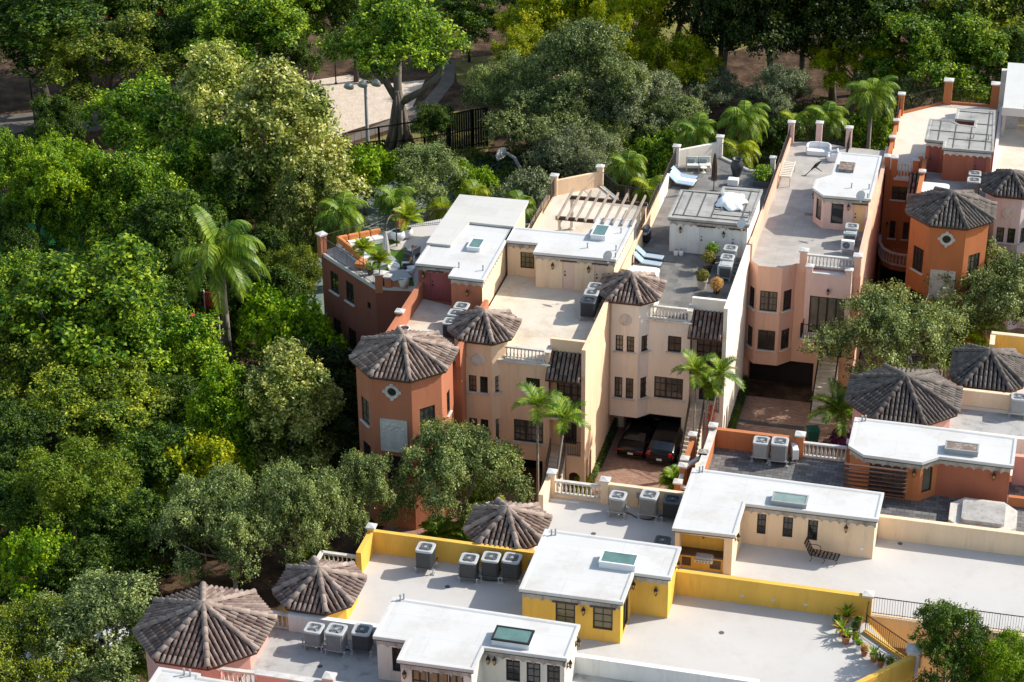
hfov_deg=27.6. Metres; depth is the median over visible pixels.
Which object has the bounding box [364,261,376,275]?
potted plant
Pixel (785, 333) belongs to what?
window
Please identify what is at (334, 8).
tree
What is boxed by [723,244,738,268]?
air conditioner
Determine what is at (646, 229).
barbecue grill
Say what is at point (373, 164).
tree
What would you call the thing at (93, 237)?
tree
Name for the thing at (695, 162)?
garden sofa
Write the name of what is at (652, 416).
garage door
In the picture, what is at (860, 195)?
satellite dish
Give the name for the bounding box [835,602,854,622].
potted plant
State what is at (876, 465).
glazed door
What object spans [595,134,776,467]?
town house
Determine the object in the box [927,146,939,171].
door
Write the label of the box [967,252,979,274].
window
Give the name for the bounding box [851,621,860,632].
potted plant
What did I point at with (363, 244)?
potted palm
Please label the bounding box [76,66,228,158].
tree
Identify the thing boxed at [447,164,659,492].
town house
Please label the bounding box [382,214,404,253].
cantilever parasol
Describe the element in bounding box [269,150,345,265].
tree
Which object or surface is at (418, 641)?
town house
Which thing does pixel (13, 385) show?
tree
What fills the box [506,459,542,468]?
garage door
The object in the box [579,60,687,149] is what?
oak tree
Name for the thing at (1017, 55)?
tree
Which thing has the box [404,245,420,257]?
rattan armchair
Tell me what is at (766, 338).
window
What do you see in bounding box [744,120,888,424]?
town house
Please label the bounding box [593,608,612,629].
window
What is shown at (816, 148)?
moulded sofa
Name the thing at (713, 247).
potted plant
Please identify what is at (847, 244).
split air conditioner
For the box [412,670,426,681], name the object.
glazed door
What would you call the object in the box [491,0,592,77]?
tree
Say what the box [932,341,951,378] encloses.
palm clump
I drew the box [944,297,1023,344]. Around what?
palm clump
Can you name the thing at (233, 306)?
tree
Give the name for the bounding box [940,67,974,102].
palm tree
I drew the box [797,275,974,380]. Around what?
oak tree
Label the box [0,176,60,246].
tree
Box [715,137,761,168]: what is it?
palm tree
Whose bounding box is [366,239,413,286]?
artificial turf
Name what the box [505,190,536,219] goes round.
palm tree
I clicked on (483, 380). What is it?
window
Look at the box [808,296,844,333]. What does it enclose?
glazed door
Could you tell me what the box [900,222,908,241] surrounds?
window
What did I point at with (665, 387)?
window
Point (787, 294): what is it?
window
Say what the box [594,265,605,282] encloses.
door
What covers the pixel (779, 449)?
air conditioner
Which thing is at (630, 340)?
window
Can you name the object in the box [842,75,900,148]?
palm tree
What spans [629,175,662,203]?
palm tree
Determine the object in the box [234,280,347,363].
tree
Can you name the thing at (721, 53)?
tree
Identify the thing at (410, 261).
rattan armchair
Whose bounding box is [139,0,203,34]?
tree
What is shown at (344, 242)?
corner sofa
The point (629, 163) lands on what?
palm tree
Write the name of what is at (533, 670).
window
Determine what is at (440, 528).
palm clump
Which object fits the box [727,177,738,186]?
cube stool
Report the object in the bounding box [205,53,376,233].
tree
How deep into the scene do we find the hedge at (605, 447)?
130.91 m
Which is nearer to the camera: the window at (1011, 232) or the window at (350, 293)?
the window at (350, 293)
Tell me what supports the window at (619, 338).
in the town house at (665, 318)
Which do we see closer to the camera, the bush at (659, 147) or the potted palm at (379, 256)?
the potted palm at (379, 256)
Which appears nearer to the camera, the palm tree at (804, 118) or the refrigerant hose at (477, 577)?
the refrigerant hose at (477, 577)
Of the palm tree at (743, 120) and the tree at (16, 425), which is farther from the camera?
the palm tree at (743, 120)
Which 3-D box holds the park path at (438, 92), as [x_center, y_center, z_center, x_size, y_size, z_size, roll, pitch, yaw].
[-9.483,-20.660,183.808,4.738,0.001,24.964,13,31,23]
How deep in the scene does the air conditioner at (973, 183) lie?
142.58 m
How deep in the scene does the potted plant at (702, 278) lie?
130.94 m
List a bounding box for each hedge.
[571,473,592,494]
[589,416,618,482]
[727,375,749,428]
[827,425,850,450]
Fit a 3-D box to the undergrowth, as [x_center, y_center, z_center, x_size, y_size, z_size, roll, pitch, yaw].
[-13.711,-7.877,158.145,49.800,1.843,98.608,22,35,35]
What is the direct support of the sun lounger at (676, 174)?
on the town house at (665, 318)
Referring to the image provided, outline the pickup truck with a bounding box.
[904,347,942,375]
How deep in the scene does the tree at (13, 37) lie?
174.49 m
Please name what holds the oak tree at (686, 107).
on the ground at (16, 96)
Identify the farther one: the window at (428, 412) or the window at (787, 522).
the window at (428, 412)
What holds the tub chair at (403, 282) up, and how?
on the artificial turf
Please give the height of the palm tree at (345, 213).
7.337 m
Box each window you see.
[329,271,339,296]
[334,317,340,336]
[344,280,354,306]
[348,327,356,350]
[359,396,370,427]
[364,441,370,458]
[382,383,400,400]
[387,455,402,479]
[392,647,401,670]
[419,405,434,435]
[447,390,452,417]
[466,375,477,393]
[469,418,476,440]
[478,376,489,395]
[481,419,487,427]
[494,376,502,394]
[494,418,503,441]
[506,659,519,681]
[512,419,544,445]
[521,252,533,268]
[524,377,539,395]
[527,662,539,681]
[547,665,559,681]
[556,603,574,623]
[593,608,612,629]
[612,377,622,399]
[613,335,624,353]
[623,378,634,400]
[624,336,635,354]
[638,376,649,400]
[640,335,651,354]
[652,376,683,402]
[665,336,682,354]
[745,324,752,348]
[747,285,754,310]
[755,329,775,352]
[757,290,777,313]
[757,513,765,533]
[779,328,790,351]
[781,289,793,313]
[782,516,792,536]
[807,520,817,539]
[816,198,821,219]
[830,203,843,223]
[887,221,895,239]
[889,186,906,201]
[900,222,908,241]
[909,245,923,275]
[909,288,919,311]
[921,467,932,491]
[938,231,955,247]
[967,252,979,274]
[994,227,1004,243]
[1005,228,1015,245]
[1018,228,1023,244]
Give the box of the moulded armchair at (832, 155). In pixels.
[827,148,838,161]
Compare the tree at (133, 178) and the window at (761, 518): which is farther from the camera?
the tree at (133, 178)
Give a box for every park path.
[0,86,191,138]
[341,60,455,141]
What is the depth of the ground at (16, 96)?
179.94 m
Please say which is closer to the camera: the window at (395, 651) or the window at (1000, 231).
the window at (395, 651)
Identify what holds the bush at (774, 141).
on the ground at (16, 96)
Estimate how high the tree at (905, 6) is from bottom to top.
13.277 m
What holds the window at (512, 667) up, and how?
in the town house at (418, 641)
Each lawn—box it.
[346,107,497,164]
[454,55,502,86]
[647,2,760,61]
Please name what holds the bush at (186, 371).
on the ground at (16, 96)
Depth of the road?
111.22 m
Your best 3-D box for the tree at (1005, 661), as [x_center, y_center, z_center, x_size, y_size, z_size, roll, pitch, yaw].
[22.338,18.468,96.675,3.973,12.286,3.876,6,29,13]
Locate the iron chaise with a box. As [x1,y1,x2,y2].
[804,536,839,565]
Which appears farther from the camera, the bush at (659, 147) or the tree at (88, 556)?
the bush at (659, 147)
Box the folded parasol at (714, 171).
[710,153,717,191]
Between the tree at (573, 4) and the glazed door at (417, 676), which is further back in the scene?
the tree at (573, 4)
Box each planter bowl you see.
[390,228,405,241]
[400,325,409,329]
[404,226,412,238]
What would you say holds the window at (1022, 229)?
in the town house at (1002, 183)
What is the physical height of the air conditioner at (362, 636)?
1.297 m
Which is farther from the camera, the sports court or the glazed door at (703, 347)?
the sports court
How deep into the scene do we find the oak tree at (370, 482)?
117.42 m
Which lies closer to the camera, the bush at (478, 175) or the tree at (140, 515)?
the tree at (140, 515)
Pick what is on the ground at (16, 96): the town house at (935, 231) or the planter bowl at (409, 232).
the town house at (935, 231)
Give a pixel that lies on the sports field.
(31, 225)
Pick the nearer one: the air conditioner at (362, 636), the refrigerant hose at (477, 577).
the air conditioner at (362, 636)
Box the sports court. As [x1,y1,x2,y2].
[260,155,536,313]
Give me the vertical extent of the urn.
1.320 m
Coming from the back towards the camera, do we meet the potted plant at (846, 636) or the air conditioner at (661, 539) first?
the air conditioner at (661, 539)
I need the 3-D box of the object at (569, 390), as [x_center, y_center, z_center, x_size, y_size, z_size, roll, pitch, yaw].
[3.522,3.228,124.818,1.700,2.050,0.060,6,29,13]
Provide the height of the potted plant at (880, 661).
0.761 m
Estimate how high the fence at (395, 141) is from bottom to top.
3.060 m
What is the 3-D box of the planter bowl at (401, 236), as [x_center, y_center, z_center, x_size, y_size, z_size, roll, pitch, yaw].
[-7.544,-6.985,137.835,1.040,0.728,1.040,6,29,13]
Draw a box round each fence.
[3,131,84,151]
[342,119,449,156]
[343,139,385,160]
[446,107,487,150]
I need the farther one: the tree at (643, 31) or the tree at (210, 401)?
the tree at (643, 31)
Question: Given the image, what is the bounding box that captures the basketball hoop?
[495,147,524,181]
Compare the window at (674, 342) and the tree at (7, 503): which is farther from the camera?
the window at (674, 342)
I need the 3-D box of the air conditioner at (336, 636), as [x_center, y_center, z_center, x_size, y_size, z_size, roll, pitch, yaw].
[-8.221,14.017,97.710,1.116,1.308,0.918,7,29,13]
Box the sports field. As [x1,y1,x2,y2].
[0,193,88,314]
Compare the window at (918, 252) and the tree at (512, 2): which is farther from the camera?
the tree at (512, 2)
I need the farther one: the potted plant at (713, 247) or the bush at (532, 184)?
the bush at (532, 184)
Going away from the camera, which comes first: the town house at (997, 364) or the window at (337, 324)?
the town house at (997, 364)
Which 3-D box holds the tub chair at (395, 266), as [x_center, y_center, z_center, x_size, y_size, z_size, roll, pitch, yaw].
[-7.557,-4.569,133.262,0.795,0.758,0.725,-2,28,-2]
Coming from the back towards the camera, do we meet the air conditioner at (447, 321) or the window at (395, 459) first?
the air conditioner at (447, 321)
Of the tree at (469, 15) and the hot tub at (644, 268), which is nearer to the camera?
the hot tub at (644, 268)
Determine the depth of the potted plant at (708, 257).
132.98 m
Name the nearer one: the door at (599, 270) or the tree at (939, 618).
the tree at (939, 618)
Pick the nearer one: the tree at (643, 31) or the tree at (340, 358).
the tree at (340, 358)
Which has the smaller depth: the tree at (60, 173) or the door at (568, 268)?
the door at (568, 268)
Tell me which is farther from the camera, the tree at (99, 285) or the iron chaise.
the tree at (99, 285)
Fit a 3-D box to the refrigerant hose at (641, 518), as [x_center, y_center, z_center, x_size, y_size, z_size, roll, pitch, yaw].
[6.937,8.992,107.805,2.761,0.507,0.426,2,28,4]
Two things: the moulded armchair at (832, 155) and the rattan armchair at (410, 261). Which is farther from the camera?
the moulded armchair at (832, 155)
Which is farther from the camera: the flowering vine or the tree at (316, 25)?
the tree at (316, 25)
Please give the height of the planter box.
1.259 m
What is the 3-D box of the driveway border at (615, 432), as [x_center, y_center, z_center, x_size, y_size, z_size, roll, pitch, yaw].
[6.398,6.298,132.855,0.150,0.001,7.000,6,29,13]
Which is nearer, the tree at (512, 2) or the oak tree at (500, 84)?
the oak tree at (500, 84)
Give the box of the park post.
[29,81,35,125]
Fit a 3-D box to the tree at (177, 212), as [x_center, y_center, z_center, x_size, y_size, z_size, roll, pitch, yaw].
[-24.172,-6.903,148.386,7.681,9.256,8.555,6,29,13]
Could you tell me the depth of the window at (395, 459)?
122.08 m
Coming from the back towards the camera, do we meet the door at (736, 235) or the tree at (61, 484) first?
the door at (736, 235)
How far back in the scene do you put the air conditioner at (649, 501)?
107.47 m
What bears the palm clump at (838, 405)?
on the driveway
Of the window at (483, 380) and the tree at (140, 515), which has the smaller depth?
the tree at (140, 515)
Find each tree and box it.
[0,0,112,100]
[0,126,37,215]
[0,128,114,256]
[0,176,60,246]
[0,198,39,252]
[0,218,62,268]
[0,230,216,401]
[0,245,76,387]
[0,319,106,446]
[0,397,77,508]
[0,431,143,547]
[0,468,39,548]
[0,591,114,681]
[9,355,182,453]
[11,0,150,83]
[16,566,161,681]
[21,92,87,145]
[29,8,185,130]
[33,533,130,598]
[42,190,107,248]
[65,147,191,233]
[66,221,124,269]
[67,487,183,595]
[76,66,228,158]
[88,299,231,418]
[91,416,210,495]
[122,186,230,291]
[124,233,210,308]
[127,370,205,435]
[129,7,205,104]
[136,280,189,314]
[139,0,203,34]
[140,460,288,589]
[147,116,277,236]
[154,477,233,563]
[155,33,283,183]
[167,0,322,118]
[171,204,270,364]
[175,358,289,476]
[200,288,252,339]
[202,164,273,233]
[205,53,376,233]
[225,334,345,479]
[227,220,300,283]
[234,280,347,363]
[237,263,310,319]
[238,456,356,565]
[247,0,356,79]
[258,28,324,85]
[258,241,322,295]
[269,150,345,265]
[274,334,356,404]
[302,0,377,81]
[303,413,359,468]
[311,224,354,248]
[312,0,473,149]
[313,190,368,241]
[325,364,358,422]
[327,447,416,544]
[373,185,415,227]
[387,413,535,532]
[390,140,476,219]
[425,196,452,221]
[427,0,502,61]
[457,179,490,196]
[458,46,555,145]
[479,79,614,173]
[489,22,560,111]
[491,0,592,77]
[495,0,549,44]
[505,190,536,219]
[512,381,563,501]
[517,119,623,177]
[520,16,653,118]
[540,392,591,487]
[547,0,607,19]
[561,117,635,162]
[579,0,675,51]
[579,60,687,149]
[583,0,639,63]
[606,150,647,200]
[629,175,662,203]
[631,93,710,146]
[635,27,724,91]
[657,0,710,94]
[670,64,744,118]
[670,348,716,430]
[673,112,717,148]
[674,2,686,35]
[684,0,772,104]
[691,374,724,447]
[693,0,836,102]
[697,353,745,438]
[715,100,770,166]
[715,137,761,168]
[718,30,724,62]
[736,62,816,118]
[767,0,825,96]
[769,0,903,103]
[773,110,814,141]
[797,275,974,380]
[801,0,906,93]
[803,101,850,142]
[807,25,910,114]
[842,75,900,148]
[846,56,985,113]
[853,0,931,56]
[855,7,1013,101]
[907,597,1006,681]
[913,235,1023,333]
[916,0,1023,76]
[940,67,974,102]
[963,625,1023,681]
[965,23,1023,85]
[975,80,1000,103]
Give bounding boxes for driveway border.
[600,427,618,467]
[737,419,804,429]
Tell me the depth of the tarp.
136.33 m
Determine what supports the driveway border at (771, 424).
on the driveway
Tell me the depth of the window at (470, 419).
125.92 m
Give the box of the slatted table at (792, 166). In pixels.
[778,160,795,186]
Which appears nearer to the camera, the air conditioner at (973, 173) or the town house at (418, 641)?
the town house at (418, 641)
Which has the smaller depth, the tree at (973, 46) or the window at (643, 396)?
the window at (643, 396)
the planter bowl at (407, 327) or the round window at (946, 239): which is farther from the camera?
the round window at (946, 239)
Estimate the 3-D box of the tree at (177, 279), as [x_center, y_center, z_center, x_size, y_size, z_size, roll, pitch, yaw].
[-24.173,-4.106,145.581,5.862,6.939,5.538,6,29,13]
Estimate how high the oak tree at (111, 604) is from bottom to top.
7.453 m
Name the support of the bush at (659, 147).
on the ground at (16, 96)
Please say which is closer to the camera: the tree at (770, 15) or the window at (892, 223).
the window at (892, 223)
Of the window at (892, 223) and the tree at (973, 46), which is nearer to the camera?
the window at (892, 223)
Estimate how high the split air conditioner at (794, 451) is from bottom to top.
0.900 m
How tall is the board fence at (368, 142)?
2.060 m
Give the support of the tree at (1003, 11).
on the ground at (16, 96)
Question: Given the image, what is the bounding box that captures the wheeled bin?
[806,425,819,441]
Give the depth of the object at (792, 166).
145.81 m
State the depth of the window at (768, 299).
135.13 m
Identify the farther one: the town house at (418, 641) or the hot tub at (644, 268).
the hot tub at (644, 268)
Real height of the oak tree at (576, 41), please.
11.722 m
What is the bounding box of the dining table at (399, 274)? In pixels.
[387,269,411,287]
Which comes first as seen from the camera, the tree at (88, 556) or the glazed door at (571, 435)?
the tree at (88, 556)
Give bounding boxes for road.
[0,637,97,681]
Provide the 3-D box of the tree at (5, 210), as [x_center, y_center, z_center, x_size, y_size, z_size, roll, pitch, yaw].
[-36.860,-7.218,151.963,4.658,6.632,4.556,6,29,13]
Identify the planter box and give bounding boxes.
[752,164,773,187]
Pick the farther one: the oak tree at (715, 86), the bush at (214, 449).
the oak tree at (715, 86)
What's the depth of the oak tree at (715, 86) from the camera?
176.72 m
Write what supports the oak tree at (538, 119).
on the ground at (16, 96)
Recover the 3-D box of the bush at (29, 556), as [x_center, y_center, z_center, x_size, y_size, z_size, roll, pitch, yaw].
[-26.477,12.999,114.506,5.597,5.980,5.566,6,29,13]
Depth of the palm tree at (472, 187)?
154.17 m
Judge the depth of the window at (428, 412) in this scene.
120.74 m
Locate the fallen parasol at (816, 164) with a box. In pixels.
[804,161,821,175]
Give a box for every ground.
[0,0,1021,681]
[280,75,424,136]
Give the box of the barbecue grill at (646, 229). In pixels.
[641,224,651,242]
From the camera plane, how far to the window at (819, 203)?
139.21 m
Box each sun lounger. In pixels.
[632,251,662,267]
[635,245,664,261]
[669,169,696,187]
[669,172,694,189]
[670,165,697,178]
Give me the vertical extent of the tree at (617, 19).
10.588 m
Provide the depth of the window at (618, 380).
130.59 m
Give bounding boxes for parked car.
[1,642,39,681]
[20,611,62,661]
[94,620,138,677]
[617,417,659,458]
[645,419,682,464]
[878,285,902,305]
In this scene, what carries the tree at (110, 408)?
on the ground at (16, 96)
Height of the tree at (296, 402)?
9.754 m
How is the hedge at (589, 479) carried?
on the driveway
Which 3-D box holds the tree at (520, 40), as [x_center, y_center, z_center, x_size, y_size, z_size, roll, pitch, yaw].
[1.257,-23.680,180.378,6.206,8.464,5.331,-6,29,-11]
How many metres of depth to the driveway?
132.70 m
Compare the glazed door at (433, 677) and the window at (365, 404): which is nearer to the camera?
the glazed door at (433, 677)
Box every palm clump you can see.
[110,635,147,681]
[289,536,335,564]
[417,514,463,539]
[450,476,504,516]
[451,516,471,541]
[657,463,678,489]
[807,377,852,436]
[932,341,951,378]
[942,304,996,351]
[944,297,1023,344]
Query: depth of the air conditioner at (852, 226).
136.61 m
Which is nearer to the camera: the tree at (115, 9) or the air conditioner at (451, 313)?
the air conditioner at (451, 313)
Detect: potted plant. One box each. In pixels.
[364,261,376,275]
[695,269,709,289]
[701,250,715,272]
[705,242,719,263]
[710,276,723,293]
[833,614,840,627]
[833,617,853,635]
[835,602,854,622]
[841,626,855,644]
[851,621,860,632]
[851,631,859,644]
[854,615,862,626]
[855,638,863,650]
[860,643,868,656]
[866,644,881,662]
[876,651,885,667]
[884,655,896,665]
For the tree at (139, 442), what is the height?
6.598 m
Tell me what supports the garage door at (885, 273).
in the town house at (935, 231)
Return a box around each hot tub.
[628,265,659,276]
[921,182,949,191]
[948,497,1017,530]
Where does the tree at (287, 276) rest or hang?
on the ground at (16, 96)
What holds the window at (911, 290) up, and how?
in the town house at (935, 231)
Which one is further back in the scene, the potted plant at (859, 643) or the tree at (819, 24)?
the tree at (819, 24)
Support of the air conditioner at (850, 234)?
on the town house at (805, 272)
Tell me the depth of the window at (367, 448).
123.02 m
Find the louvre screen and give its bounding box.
[842,462,907,503]
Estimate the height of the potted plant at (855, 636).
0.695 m
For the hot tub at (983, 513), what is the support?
on the town house at (945, 467)
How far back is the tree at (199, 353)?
130.87 m
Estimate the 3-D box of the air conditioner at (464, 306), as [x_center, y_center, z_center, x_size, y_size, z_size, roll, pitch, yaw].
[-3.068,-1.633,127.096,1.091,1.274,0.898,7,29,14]
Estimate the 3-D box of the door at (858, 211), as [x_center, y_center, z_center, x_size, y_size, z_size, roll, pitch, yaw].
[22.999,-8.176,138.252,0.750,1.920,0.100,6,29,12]
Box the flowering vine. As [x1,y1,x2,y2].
[702,405,715,447]
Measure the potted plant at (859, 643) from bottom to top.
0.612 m
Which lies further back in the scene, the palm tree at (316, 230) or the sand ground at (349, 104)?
the sand ground at (349, 104)
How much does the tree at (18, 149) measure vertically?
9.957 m
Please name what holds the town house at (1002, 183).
on the driveway
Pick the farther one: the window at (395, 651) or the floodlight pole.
the floodlight pole
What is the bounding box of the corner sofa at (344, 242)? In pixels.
[336,228,382,268]
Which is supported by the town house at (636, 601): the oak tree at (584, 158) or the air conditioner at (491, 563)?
the air conditioner at (491, 563)
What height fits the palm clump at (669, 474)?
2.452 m
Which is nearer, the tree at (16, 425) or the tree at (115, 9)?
the tree at (16, 425)
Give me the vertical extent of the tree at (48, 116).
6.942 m
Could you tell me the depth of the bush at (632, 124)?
172.87 m
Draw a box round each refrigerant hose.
[458,567,499,580]
[619,513,661,519]
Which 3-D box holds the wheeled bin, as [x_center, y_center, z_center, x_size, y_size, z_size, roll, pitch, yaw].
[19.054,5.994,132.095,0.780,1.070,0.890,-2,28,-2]
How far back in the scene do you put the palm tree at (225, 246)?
134.98 m
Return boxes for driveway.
[382,285,1023,534]
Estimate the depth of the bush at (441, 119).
170.67 m
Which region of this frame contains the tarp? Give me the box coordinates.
[715,192,747,210]
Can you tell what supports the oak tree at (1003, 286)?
on the driveway
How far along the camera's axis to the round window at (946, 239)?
137.15 m
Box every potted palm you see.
[351,237,376,272]
[367,248,391,273]
[387,199,425,231]
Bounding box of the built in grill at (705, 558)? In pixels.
[694,552,713,563]
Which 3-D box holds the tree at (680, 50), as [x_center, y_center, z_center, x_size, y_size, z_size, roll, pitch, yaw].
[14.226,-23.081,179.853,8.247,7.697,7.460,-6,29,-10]
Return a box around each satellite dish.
[603,251,611,262]
[737,218,745,229]
[856,190,864,201]
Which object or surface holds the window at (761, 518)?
in the town house at (758, 527)
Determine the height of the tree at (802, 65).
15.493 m
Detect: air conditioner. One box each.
[302,621,325,653]
[323,623,350,657]
[350,623,375,657]
[414,541,438,575]
[442,317,454,338]
[447,309,463,317]
[453,302,469,310]
[457,552,481,584]
[479,551,501,582]
[500,552,524,585]
[578,296,598,321]
[583,288,600,314]
[587,282,601,307]
[606,490,628,519]
[637,489,660,521]
[654,535,670,544]
[660,494,681,522]
[718,260,732,280]
[720,253,735,275]
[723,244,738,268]
[750,435,770,463]
[768,436,789,466]
[790,442,798,463]
[841,239,854,253]
[843,223,858,244]
[843,229,856,245]
[966,170,980,190]
[967,177,980,194]
[1007,392,1023,419]
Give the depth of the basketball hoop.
165.82 m
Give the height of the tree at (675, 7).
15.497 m
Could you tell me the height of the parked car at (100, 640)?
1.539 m
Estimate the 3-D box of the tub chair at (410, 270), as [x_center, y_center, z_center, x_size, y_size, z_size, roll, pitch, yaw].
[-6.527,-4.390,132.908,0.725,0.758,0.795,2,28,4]
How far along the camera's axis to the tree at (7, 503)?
116.77 m
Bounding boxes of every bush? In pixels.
[0,525,85,609]
[135,427,247,508]
[153,360,226,389]
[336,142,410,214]
[407,100,457,142]
[450,159,501,198]
[489,164,562,222]
[553,117,641,164]
[562,98,684,148]
[630,126,677,182]
[746,116,809,166]
[841,112,893,149]
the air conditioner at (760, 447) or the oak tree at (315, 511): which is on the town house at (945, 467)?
the air conditioner at (760, 447)
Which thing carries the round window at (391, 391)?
in the town house at (411, 378)
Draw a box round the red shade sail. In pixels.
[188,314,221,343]
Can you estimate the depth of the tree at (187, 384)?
127.24 m
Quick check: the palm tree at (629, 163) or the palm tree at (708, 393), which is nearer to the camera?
the palm tree at (708, 393)
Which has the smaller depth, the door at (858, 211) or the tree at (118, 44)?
the door at (858, 211)
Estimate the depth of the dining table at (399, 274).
131.68 m
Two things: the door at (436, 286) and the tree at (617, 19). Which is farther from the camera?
the tree at (617, 19)
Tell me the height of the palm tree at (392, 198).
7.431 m
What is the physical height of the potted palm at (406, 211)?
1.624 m
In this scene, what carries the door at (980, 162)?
in the town house at (935, 231)
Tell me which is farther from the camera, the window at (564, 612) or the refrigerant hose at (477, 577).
the refrigerant hose at (477, 577)
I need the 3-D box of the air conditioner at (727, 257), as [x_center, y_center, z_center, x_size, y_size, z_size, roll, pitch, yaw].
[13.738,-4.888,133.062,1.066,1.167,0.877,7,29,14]
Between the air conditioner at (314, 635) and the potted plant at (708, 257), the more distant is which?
the potted plant at (708, 257)
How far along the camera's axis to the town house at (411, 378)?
128.29 m
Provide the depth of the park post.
176.82 m
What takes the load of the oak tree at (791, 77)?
on the ground at (16, 96)
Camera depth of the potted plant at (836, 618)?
99.20 m
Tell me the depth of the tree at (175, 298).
139.78 m
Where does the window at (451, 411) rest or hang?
in the town house at (411, 378)
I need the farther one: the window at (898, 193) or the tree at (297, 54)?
the tree at (297, 54)
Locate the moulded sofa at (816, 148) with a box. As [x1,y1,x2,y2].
[806,141,830,156]
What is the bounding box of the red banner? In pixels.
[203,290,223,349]
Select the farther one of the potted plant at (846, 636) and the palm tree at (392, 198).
the palm tree at (392, 198)
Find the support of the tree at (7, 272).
on the ground at (16, 96)
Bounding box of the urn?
[730,156,742,176]
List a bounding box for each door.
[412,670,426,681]
[427,672,447,681]
[430,272,442,299]
[449,675,462,681]
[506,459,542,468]
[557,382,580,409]
[561,421,576,443]
[563,262,574,289]
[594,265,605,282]
[623,597,627,630]
[627,414,680,420]
[696,340,721,365]
[699,227,712,253]
[699,378,714,400]
[730,230,742,256]
[749,361,813,384]
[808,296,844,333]
[820,343,841,356]
[853,205,864,230]
[868,463,906,497]
[879,264,905,286]
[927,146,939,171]
[973,157,986,175]
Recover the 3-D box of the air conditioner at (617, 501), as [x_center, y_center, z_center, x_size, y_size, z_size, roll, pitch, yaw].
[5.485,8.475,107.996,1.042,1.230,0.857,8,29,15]
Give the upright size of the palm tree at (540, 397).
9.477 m
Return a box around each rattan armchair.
[402,255,414,269]
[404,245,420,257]
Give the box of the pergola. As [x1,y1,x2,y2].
[555,188,647,230]
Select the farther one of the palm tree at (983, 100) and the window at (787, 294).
the palm tree at (983, 100)
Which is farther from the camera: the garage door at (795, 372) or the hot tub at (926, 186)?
the hot tub at (926, 186)
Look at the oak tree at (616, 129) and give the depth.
167.33 m
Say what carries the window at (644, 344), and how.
in the town house at (665, 318)
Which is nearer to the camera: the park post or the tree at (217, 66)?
the tree at (217, 66)
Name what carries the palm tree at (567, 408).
on the driveway
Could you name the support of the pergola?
on the town house at (528, 327)
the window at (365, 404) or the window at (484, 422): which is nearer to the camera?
the window at (365, 404)
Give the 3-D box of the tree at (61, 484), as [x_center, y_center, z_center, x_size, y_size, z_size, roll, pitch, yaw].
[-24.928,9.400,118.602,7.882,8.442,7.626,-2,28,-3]
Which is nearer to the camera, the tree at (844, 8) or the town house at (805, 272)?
the town house at (805, 272)
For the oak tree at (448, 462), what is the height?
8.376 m
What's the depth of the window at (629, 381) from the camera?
130.39 m
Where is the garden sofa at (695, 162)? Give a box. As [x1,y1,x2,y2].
[686,156,710,170]
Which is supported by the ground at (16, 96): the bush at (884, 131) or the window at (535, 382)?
the bush at (884, 131)
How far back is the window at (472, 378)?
124.70 m
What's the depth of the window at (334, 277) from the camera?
136.45 m
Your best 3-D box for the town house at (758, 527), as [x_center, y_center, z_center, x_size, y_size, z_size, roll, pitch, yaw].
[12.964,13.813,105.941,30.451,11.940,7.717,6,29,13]
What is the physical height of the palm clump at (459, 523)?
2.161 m
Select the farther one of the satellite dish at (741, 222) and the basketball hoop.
the basketball hoop
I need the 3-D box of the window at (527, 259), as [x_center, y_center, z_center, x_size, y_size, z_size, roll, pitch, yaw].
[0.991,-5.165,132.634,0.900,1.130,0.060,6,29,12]
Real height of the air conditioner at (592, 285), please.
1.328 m
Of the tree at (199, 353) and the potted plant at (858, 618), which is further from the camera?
the tree at (199, 353)
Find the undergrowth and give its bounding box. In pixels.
[0,93,895,608]
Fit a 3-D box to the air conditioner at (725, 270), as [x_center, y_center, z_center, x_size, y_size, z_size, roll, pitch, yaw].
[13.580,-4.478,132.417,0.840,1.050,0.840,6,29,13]
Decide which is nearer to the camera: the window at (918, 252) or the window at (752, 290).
the window at (752, 290)
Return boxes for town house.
[132,581,340,681]
[240,555,759,681]
[315,194,528,529]
[317,522,921,681]
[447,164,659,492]
[463,466,1023,681]
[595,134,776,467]
[673,415,1023,536]
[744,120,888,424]
[844,363,1023,481]
[876,77,999,359]
[949,331,1023,392]
[980,62,1023,330]
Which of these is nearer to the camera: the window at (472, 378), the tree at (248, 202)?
the window at (472, 378)
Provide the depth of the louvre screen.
108.57 m
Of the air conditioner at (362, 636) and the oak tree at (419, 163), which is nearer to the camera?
the air conditioner at (362, 636)
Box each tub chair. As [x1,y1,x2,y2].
[388,262,399,271]
[398,278,409,287]
[405,265,414,278]
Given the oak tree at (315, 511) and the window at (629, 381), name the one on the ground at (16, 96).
the oak tree at (315, 511)
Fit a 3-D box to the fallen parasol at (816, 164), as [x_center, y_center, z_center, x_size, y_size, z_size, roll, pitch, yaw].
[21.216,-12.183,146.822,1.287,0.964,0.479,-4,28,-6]
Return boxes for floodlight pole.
[344,79,380,147]
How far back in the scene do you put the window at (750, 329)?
137.05 m
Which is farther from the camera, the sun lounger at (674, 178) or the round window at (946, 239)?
the sun lounger at (674, 178)

